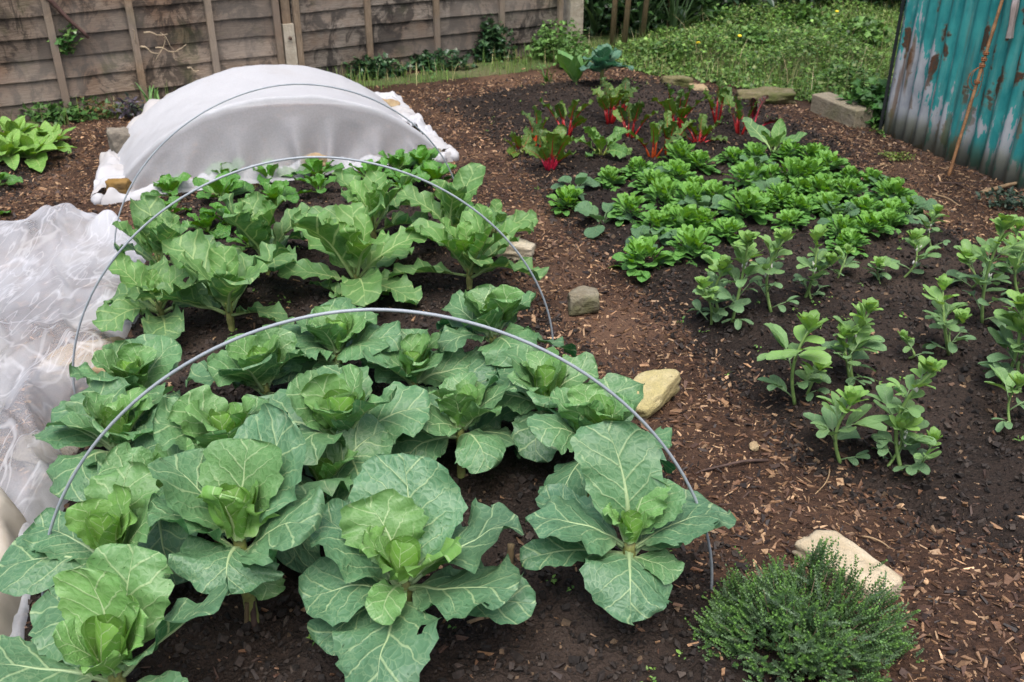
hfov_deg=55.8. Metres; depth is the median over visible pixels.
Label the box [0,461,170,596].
cabbage
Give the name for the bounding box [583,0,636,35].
strap leaf clump
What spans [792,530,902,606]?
stone
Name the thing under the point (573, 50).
clump plant
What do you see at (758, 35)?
nettle clump
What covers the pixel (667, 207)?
lambs lettuce
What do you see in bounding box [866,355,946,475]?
broad bean plant
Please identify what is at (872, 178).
strawberry plant
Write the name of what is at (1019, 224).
broad bean plant
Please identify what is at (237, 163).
spinach plant
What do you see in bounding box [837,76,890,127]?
nettle clump
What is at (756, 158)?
strawberry plant
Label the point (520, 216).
cauliflower plant
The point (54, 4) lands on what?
vine
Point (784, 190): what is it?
lambs lettuce
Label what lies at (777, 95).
stone
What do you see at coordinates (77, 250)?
insect net
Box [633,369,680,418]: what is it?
stone
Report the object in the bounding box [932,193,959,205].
twig
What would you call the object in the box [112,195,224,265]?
cauliflower plant
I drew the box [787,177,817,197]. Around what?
lambs lettuce
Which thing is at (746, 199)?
lambs lettuce
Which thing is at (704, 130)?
chard plant
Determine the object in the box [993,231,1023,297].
broad bean plant
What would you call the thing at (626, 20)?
stake
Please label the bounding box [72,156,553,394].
hoop
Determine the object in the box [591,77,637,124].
chard plant
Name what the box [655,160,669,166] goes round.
lambs lettuce
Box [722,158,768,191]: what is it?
lambs lettuce
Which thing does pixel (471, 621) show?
twig
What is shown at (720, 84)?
chard plant
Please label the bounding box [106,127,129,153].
stone
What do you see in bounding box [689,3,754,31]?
nettle clump
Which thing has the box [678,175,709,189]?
lambs lettuce
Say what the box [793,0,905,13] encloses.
shrub
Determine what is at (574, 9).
concrete post
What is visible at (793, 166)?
lambs lettuce
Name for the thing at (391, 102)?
stone
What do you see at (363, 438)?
cabbage
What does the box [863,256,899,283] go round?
broad bean plant
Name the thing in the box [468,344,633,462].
cabbage
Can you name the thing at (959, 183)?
twig
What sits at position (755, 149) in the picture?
lambs lettuce
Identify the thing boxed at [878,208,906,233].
lambs lettuce
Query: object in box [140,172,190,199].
spinach plant
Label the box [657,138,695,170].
lambs lettuce
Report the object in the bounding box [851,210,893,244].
lambs lettuce
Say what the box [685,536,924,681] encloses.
thyme bush
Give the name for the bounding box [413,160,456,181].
spinach plant
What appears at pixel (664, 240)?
strawberry plant
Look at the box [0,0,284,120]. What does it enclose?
fence panel
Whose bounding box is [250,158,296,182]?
spinach plant
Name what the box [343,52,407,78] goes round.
ivy
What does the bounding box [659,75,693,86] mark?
stone
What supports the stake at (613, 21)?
on the ground at (872, 516)
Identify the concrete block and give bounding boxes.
[810,92,873,128]
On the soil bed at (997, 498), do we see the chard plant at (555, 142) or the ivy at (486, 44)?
the chard plant at (555, 142)
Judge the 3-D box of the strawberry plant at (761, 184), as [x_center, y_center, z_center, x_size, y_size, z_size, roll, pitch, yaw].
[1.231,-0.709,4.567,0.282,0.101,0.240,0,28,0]
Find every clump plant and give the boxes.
[525,18,588,61]
[553,39,590,68]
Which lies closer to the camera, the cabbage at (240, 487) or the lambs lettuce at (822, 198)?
the cabbage at (240, 487)
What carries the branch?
on the ground at (872, 516)
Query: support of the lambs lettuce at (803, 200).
on the soil bed at (997, 498)
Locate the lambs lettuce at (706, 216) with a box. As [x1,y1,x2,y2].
[693,206,721,230]
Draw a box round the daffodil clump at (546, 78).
[534,63,564,83]
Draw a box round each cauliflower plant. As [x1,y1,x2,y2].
[92,252,221,339]
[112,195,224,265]
[125,228,294,331]
[201,191,311,287]
[276,202,426,306]
[308,168,428,238]
[309,279,388,299]
[388,203,548,289]
[397,162,509,227]
[464,199,538,253]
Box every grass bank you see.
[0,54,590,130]
[583,1,897,96]
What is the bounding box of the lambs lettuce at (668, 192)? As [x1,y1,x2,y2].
[641,176,685,209]
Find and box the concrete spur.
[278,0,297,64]
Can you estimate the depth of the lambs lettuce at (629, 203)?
4.30 m
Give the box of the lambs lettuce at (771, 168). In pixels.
[759,163,787,180]
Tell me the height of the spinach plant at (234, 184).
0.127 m
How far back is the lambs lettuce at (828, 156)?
4.85 m
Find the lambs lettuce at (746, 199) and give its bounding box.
[717,186,774,224]
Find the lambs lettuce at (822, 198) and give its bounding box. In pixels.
[811,191,845,217]
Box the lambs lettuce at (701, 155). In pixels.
[681,149,720,174]
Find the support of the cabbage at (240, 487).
on the soil bed at (470, 645)
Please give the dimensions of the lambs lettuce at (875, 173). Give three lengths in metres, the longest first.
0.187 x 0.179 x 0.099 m
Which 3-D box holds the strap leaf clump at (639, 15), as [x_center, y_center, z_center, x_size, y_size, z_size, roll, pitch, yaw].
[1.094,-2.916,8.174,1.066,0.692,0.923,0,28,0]
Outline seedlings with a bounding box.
[138,78,1023,681]
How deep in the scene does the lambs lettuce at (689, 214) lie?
4.15 m
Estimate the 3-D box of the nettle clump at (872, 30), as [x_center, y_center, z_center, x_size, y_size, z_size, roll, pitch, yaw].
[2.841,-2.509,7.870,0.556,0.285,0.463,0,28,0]
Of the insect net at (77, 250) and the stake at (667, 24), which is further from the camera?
the stake at (667, 24)
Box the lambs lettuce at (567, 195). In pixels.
[546,185,591,215]
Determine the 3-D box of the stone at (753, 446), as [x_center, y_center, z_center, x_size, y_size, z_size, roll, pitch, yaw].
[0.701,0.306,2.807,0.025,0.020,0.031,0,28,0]
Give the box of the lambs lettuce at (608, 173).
[594,165,626,191]
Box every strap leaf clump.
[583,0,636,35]
[590,0,669,36]
[622,0,737,29]
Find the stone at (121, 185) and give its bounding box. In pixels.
[105,178,132,193]
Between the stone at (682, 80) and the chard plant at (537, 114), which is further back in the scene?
the stone at (682, 80)
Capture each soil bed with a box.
[0,150,55,193]
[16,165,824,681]
[439,80,1023,549]
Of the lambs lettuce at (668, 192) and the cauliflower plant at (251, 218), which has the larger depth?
the lambs lettuce at (668, 192)
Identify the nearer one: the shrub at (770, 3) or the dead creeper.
the dead creeper
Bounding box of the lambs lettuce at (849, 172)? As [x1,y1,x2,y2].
[834,165,866,184]
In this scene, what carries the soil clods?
on the ground at (872, 516)
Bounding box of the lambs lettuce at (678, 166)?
[663,158,696,190]
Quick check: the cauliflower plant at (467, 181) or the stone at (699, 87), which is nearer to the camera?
the cauliflower plant at (467, 181)
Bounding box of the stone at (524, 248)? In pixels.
[495,237,535,260]
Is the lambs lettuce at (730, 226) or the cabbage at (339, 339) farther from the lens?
the lambs lettuce at (730, 226)
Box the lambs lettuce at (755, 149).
[738,141,772,163]
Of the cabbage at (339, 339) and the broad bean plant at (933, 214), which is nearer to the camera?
the cabbage at (339, 339)
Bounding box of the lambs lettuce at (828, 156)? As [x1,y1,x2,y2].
[813,149,850,178]
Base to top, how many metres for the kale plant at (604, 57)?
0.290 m
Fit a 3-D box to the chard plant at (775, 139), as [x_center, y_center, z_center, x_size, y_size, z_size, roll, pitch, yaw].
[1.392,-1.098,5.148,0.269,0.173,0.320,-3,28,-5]
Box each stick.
[244,602,248,622]
[250,600,256,628]
[507,543,514,563]
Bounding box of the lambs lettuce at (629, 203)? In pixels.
[607,192,649,225]
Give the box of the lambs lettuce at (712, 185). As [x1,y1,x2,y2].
[702,179,733,206]
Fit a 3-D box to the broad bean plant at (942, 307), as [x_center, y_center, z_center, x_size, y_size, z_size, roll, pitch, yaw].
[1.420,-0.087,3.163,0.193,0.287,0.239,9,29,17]
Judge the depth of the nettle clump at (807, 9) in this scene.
8.37 m
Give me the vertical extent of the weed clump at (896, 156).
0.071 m
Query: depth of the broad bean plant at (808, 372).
2.96 m
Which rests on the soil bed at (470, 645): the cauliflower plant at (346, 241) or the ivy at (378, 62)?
the cauliflower plant at (346, 241)
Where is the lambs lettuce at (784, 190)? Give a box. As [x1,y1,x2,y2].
[761,181,805,211]
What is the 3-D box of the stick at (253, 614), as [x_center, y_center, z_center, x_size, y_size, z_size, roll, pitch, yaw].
[-0.569,0.611,2.130,0.016,0.088,0.035,0,28,0]
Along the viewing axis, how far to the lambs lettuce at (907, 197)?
4.45 m
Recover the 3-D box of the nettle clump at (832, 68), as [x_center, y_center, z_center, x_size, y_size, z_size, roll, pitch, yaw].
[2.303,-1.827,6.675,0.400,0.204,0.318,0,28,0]
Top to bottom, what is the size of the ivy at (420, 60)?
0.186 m
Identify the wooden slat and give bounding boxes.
[1005,0,1019,37]
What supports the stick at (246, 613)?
on the soil bed at (470, 645)
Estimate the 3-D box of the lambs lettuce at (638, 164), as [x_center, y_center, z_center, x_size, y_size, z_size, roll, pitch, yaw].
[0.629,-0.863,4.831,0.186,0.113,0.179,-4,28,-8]
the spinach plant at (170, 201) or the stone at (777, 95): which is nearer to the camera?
the spinach plant at (170, 201)
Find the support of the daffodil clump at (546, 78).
on the ground at (872, 516)
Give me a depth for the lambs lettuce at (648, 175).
4.63 m
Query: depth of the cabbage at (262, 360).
2.73 m
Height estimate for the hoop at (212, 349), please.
0.828 m
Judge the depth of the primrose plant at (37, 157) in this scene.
5.16 m
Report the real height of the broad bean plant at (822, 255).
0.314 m
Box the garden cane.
[947,0,1003,175]
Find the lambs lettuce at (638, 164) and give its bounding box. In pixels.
[620,156,655,179]
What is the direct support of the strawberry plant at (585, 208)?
on the soil bed at (997, 498)
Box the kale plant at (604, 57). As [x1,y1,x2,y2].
[579,43,633,83]
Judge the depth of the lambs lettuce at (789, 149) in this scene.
5.03 m
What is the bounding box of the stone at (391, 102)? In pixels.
[382,98,399,106]
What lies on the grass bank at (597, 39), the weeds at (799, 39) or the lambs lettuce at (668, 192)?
the weeds at (799, 39)
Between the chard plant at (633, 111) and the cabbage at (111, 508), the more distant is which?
the chard plant at (633, 111)
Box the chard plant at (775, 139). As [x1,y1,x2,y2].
[742,117,807,153]
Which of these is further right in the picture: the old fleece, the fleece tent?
the fleece tent
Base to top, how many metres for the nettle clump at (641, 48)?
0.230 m
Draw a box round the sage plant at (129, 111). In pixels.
[109,91,145,118]
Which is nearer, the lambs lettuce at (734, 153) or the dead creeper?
the lambs lettuce at (734, 153)
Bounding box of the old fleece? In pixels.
[0,325,26,636]
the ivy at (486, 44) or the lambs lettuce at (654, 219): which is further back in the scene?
the ivy at (486, 44)
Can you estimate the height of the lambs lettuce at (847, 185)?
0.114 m
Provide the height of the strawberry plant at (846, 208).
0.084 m
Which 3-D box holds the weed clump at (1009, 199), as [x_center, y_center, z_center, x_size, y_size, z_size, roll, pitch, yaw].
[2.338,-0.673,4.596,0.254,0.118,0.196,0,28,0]
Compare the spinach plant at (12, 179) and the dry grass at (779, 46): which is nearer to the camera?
the spinach plant at (12, 179)
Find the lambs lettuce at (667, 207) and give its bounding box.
[659,203,681,227]
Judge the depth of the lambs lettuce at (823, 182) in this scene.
4.51 m
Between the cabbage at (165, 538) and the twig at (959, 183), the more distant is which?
the twig at (959, 183)
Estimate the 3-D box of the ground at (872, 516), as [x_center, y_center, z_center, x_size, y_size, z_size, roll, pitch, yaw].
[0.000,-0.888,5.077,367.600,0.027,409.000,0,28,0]
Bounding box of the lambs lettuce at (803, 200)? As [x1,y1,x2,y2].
[781,193,821,221]
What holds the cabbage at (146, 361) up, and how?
on the soil bed at (470, 645)
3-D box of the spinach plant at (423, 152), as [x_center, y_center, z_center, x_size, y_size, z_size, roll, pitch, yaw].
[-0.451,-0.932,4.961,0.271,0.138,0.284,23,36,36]
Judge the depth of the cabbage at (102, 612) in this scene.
1.79 m
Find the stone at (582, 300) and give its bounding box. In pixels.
[567,286,599,315]
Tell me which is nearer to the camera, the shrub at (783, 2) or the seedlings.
the seedlings
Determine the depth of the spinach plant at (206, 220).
4.17 m
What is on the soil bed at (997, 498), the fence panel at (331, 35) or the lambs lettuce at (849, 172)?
the lambs lettuce at (849, 172)
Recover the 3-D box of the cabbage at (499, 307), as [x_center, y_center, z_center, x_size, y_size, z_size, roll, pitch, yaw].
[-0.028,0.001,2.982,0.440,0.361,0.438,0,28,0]
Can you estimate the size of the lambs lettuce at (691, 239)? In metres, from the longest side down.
0.249 x 0.222 x 0.160 m
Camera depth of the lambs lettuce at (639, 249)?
3.84 m
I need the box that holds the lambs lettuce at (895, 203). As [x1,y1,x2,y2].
[874,196,910,224]
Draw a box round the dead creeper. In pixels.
[132,29,198,71]
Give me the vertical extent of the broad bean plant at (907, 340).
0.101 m
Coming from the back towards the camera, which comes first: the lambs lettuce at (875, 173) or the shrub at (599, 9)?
the shrub at (599, 9)
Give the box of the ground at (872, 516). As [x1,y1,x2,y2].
[0,8,1023,681]
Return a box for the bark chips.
[0,56,1023,681]
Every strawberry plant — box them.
[551,173,599,200]
[574,200,631,238]
[625,225,674,249]
[642,166,673,176]
[659,227,693,244]
[677,192,728,217]
[739,154,775,175]
[742,177,795,205]
[817,201,860,224]
[868,174,888,186]
[885,194,937,223]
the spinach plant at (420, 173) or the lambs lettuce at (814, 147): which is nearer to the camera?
the spinach plant at (420, 173)
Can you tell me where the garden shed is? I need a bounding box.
[878,0,1023,189]
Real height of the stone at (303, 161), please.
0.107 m
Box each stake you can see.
[609,0,617,45]
[621,0,630,50]
[639,0,648,37]
[665,0,669,27]
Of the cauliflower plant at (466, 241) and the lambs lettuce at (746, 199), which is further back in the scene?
the lambs lettuce at (746, 199)
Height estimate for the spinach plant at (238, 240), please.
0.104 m
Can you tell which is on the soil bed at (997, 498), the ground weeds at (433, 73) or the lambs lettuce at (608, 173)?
the lambs lettuce at (608, 173)
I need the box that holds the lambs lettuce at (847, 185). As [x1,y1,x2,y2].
[830,176,868,201]
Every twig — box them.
[467,617,488,623]
[699,459,768,471]
[815,468,829,493]
[861,535,889,548]
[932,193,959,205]
[936,182,985,186]
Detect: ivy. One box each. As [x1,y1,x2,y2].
[46,23,83,55]
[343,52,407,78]
[405,47,478,71]
[468,13,517,61]
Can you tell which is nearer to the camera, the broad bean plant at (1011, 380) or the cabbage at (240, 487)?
the cabbage at (240, 487)
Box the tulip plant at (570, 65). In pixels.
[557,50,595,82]
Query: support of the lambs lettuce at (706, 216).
on the soil bed at (997, 498)
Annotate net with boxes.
[0,203,145,638]
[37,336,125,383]
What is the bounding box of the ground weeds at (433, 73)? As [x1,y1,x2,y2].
[18,42,593,121]
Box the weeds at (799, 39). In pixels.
[584,0,903,136]
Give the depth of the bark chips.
3.56 m
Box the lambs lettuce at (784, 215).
[771,209,809,229]
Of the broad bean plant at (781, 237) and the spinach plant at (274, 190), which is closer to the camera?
the broad bean plant at (781, 237)
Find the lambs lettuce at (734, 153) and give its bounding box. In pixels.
[714,146,745,166]
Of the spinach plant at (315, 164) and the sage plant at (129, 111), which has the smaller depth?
the spinach plant at (315, 164)
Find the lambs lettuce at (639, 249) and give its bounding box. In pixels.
[608,235,673,281]
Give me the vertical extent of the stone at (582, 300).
0.086 m
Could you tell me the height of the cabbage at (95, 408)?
0.317 m
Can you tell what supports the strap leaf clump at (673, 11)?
on the grass bank at (597, 39)
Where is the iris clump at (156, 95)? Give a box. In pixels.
[131,82,159,101]
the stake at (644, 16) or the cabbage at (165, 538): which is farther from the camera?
the stake at (644, 16)
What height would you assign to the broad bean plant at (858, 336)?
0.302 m
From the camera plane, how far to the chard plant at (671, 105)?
5.49 m
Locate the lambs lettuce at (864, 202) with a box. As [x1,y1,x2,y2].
[836,194,886,223]
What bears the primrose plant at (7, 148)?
on the soil bed at (30, 171)
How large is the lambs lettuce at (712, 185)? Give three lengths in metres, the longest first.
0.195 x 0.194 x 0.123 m
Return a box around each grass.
[588,0,893,89]
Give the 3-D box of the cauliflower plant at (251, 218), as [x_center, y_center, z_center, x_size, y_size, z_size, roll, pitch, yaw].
[-0.988,-0.390,3.746,0.392,0.363,0.623,0,28,0]
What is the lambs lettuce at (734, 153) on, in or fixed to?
on the soil bed at (997, 498)
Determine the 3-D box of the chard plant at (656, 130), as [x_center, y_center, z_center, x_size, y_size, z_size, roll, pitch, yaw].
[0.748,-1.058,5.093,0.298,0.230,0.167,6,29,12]
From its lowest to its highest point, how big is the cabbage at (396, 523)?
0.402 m
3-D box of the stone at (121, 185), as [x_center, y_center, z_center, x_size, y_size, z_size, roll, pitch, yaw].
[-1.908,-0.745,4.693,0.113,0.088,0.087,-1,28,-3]
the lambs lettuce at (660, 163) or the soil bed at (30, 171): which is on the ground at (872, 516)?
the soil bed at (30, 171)
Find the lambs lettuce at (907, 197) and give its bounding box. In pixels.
[897,193,923,214]
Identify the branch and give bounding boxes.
[980,182,1016,193]
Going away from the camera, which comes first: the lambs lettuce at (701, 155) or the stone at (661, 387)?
the stone at (661, 387)
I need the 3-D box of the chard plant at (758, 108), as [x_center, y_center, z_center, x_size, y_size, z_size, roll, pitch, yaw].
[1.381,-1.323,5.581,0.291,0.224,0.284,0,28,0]
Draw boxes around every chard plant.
[504,130,535,157]
[521,105,549,146]
[523,123,578,170]
[539,97,593,136]
[572,126,631,158]
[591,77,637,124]
[606,77,639,110]
[613,99,658,138]
[625,120,681,157]
[651,83,707,128]
[660,110,695,154]
[673,113,727,142]
[703,74,731,124]
[721,90,759,134]
[730,95,777,130]
[742,117,807,153]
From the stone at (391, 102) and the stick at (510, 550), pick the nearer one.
the stick at (510, 550)
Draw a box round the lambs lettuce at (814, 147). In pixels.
[797,142,829,160]
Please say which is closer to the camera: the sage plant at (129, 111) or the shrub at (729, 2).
the sage plant at (129, 111)
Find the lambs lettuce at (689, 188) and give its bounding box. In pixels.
[671,181,710,209]
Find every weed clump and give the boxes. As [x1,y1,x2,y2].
[17,101,97,125]
[59,96,121,116]
[878,150,915,160]
[975,186,1023,210]
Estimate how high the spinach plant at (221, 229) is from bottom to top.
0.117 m
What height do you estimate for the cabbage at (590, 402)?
0.358 m
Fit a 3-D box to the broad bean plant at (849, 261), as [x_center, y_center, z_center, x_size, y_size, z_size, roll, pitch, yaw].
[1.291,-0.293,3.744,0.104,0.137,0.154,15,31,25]
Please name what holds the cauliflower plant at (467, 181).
on the soil bed at (470, 645)
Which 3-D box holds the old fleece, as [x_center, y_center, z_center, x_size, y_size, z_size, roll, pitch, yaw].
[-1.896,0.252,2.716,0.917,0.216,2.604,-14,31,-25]
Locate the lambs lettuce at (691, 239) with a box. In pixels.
[665,224,720,266]
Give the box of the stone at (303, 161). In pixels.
[300,152,331,171]
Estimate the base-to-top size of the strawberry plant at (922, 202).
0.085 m
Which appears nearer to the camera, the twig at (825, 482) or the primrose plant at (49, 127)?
the twig at (825, 482)
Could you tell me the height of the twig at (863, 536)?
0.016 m
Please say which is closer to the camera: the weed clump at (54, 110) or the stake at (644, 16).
the weed clump at (54, 110)
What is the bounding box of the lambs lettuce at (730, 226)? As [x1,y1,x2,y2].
[705,216,746,245]
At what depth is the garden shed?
5.10 m
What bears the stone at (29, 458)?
on the soil bed at (470, 645)
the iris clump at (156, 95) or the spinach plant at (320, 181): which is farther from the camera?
the iris clump at (156, 95)
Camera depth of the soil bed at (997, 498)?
3.42 m
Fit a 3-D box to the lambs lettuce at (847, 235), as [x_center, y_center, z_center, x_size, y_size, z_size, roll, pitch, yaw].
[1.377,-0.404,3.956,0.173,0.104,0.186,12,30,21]
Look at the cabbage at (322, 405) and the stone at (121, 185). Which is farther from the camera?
the stone at (121, 185)
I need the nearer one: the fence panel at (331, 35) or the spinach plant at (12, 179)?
the spinach plant at (12, 179)
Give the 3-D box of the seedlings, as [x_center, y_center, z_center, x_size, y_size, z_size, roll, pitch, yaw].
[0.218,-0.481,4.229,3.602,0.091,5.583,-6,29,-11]
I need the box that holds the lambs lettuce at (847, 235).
[826,227,870,256]
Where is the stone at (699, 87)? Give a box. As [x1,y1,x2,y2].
[689,83,708,90]
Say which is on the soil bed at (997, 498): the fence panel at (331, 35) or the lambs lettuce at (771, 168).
the lambs lettuce at (771, 168)
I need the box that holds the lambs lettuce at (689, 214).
[660,204,711,236]
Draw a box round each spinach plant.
[0,172,22,185]
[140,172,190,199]
[160,196,191,213]
[182,207,225,238]
[192,171,254,198]
[199,202,233,238]
[204,157,244,175]
[226,230,251,250]
[245,180,298,205]
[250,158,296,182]
[289,173,336,194]
[291,158,344,175]
[343,157,397,178]
[378,148,422,170]
[388,165,430,189]
[392,144,441,166]
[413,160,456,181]
[434,182,476,208]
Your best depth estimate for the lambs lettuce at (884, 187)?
4.49 m
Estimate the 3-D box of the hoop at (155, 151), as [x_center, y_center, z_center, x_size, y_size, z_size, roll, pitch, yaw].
[-0.945,-0.745,4.156,1.546,0.713,0.007,-12,30,-22]
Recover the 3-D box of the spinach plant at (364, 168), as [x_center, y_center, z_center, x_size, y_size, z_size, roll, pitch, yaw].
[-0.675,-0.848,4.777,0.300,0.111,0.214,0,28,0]
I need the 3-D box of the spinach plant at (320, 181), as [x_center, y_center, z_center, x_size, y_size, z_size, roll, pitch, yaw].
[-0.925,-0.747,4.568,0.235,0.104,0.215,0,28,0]
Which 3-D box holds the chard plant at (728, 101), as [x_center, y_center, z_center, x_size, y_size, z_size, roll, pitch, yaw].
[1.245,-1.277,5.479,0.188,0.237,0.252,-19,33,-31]
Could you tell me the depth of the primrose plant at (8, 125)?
5.35 m
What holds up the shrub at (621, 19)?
on the grass bank at (597, 39)
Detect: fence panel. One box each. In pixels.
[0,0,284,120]
[289,0,563,78]
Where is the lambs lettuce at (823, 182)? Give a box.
[800,172,848,204]
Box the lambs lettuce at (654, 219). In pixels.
[632,209,673,234]
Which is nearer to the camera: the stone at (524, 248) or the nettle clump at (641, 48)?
the stone at (524, 248)
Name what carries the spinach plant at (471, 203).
on the soil bed at (470, 645)
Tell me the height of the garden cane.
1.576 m
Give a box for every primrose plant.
[0,115,48,137]
[0,129,40,170]
[1,128,76,171]
[30,121,75,152]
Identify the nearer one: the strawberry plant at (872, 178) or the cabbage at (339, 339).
the cabbage at (339, 339)
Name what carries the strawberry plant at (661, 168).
on the soil bed at (997, 498)
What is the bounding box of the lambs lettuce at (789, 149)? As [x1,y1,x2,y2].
[770,138,807,160]
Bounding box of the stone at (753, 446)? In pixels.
[749,441,758,451]
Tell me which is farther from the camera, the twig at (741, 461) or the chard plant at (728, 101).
the chard plant at (728, 101)
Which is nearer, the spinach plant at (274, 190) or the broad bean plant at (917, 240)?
the broad bean plant at (917, 240)
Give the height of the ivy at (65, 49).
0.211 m
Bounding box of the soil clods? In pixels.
[31,79,1023,637]
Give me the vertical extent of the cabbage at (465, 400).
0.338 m
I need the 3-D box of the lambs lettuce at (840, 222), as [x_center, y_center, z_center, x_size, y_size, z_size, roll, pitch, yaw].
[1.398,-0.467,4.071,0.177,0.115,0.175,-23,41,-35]
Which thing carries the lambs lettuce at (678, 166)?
on the soil bed at (997, 498)
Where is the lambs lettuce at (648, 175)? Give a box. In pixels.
[628,168,666,193]
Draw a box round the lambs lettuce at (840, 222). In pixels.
[823,213,860,243]
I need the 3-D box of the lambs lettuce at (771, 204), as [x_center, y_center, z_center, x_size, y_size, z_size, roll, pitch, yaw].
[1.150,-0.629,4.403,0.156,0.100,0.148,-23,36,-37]
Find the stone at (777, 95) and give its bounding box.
[735,86,796,104]
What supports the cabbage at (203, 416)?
on the soil bed at (470, 645)
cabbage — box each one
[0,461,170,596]
[0,543,229,681]
[32,371,173,501]
[51,334,181,450]
[86,437,197,584]
[134,384,299,542]
[147,403,324,622]
[185,324,313,395]
[257,364,430,503]
[270,297,401,387]
[276,413,392,572]
[299,453,536,681]
[361,328,477,408]
[390,368,520,478]
[436,284,576,385]
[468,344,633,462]
[520,421,736,624]
[527,373,675,496]
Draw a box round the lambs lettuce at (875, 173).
[860,167,884,186]
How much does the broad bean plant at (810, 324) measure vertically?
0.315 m
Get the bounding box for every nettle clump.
[638,37,694,63]
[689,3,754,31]
[727,24,777,50]
[767,0,829,31]
[814,61,871,89]
[826,15,893,49]
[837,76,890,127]
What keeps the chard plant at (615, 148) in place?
on the soil bed at (997, 498)
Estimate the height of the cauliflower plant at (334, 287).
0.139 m
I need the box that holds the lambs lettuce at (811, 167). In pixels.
[788,156,826,183]
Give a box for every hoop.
[41,308,712,595]
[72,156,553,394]
[114,83,453,249]
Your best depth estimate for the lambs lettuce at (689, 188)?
4.45 m
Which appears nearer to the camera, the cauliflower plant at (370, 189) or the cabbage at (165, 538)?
the cabbage at (165, 538)
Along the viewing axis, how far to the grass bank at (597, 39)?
7.46 m
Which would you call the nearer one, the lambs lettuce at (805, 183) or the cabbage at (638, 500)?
the cabbage at (638, 500)
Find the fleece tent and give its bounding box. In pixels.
[91,64,458,204]
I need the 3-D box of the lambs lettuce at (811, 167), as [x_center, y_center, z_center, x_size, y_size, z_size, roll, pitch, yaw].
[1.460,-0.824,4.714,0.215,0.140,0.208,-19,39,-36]
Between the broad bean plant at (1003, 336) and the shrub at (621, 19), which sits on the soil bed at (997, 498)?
the broad bean plant at (1003, 336)
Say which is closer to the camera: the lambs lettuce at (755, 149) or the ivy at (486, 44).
the lambs lettuce at (755, 149)
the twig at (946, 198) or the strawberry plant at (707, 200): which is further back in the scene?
the twig at (946, 198)
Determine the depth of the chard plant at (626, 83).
5.94 m
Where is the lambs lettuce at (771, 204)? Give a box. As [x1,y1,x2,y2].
[751,191,782,215]
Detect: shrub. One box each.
[583,0,667,35]
[583,0,693,38]
[630,0,797,31]
[655,0,757,26]
[723,0,872,12]
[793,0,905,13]
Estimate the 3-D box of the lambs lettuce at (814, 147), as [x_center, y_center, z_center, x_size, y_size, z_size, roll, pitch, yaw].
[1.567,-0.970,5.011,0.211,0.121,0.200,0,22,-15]
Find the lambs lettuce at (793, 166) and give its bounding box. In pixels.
[775,156,809,184]
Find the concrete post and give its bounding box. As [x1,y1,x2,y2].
[563,0,583,47]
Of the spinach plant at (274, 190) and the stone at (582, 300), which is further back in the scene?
the spinach plant at (274, 190)
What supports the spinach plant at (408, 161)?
on the soil bed at (470, 645)
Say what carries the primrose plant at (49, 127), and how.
on the soil bed at (30, 171)
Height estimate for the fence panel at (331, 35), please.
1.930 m
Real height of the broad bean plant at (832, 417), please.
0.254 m
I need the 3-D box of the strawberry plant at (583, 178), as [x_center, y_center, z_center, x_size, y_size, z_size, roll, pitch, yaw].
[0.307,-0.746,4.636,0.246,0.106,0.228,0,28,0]
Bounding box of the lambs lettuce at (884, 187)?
[864,176,917,201]
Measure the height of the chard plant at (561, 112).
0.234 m
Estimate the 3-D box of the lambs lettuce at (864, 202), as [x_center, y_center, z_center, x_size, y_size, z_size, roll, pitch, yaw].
[1.559,-0.595,4.320,0.223,0.109,0.226,5,26,10]
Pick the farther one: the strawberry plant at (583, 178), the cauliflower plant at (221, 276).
the strawberry plant at (583, 178)
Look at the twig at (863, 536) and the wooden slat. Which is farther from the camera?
the wooden slat
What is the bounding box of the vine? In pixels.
[47,0,88,38]
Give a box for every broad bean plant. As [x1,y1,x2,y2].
[686,230,763,329]
[749,228,799,312]
[757,309,830,404]
[793,224,841,298]
[795,361,831,400]
[803,385,889,465]
[821,297,886,385]
[831,243,860,277]
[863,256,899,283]
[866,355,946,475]
[891,228,940,277]
[898,329,933,358]
[913,204,949,248]
[922,273,975,355]
[946,213,1023,327]
[978,289,1023,392]
[982,217,1023,272]
[984,364,1023,431]
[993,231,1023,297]
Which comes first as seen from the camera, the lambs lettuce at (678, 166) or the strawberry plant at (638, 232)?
the strawberry plant at (638, 232)

